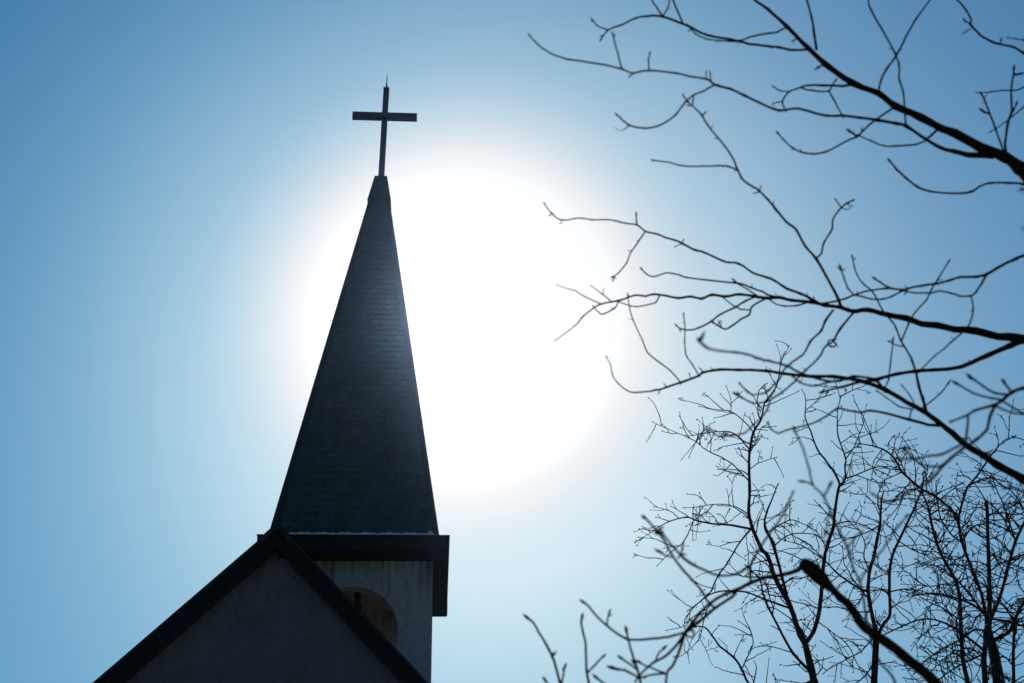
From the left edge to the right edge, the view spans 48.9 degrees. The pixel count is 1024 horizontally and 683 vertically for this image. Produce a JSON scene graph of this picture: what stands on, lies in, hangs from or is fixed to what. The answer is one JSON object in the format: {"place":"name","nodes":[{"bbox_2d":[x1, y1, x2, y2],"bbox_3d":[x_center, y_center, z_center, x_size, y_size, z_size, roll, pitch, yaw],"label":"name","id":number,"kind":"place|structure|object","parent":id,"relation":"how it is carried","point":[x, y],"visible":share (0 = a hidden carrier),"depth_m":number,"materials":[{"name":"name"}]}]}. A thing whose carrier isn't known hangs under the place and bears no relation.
{"place":"outdoors","nodes":[
{"label":"outdoors","id":0,"kind":"place"},
{"bbox_2d":[93,79,449,682],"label":"church","id":1,"kind":"structure","parent":0,"point":[258,611],"depth_m":28.01,"materials":[{"name":"paint"}]},
{"bbox_2d":[354,592,376,627],"bbox_3d":[-3.984,7.341,28.709,0.877,1.999,0.877,-28,-43,32],"label":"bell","id":2,"kind":"object","parent":1,"relation":"hanging from","point":[357,596],"visible":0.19,"depth_m":29.14,"materials":[{"name":"black metal"}]},
{"bbox_2d":[289,531,434,534],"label":"snow","id":3,"kind":"structure","parent":0,"point":[391,533],"depth_m":27.88,"materials":[{"name":"white snow"}]},
{"bbox_2d":[0,0,1023,682],"label":"sky","id":4,"kind":"structure","parent":0,"point":[185,185],"materials":[{"name":"blue"}]},
{"label":"ground","id":5,"kind":"structure","parent":0,"visible":0},
{"bbox_2d":[523,425,908,682],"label":"sapling","id":6,"kind":"object","parent":5,"relation":"on","point":[633,661],"visible":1,"depth_m":4.77,"materials":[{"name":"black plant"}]},
{"bbox_2d":[579,490,942,682],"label":"bare tree","id":7,"kind":"object","parent":5,"relation":"on","point":[813,571],"visible":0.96,"depth_m":5.49,"materials":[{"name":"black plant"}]},
{"bbox_2d":[633,341,897,682],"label":"bare tree","id":8,"kind":"object","parent":5,"relation":"on","point":[804,639],"visible":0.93,"depth_m":23.33,"materials":[{"name":"brown plant"}]},
{"bbox_2d":[528,0,1023,502],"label":"bare tree","id":9,"kind":"object","parent":5,"relation":"on","point":[1011,161],"visible":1,"depth_m":6.84,"materials":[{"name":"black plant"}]},
{"bbox_2d":[770,459,982,682],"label":"bare tree","id":10,"kind":"object","parent":5,"relation":"on","point":[873,665],"visible":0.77,"depth_m":24.18,"materials":[{"name":"brown plant"}]},
{"bbox_2d":[843,395,1023,682],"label":"bare tree","id":11,"kind":"object","parent":5,"relation":"on","point":[995,668],"visible":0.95,"depth_m":22.23,"materials":[{"name":"brown plant"}]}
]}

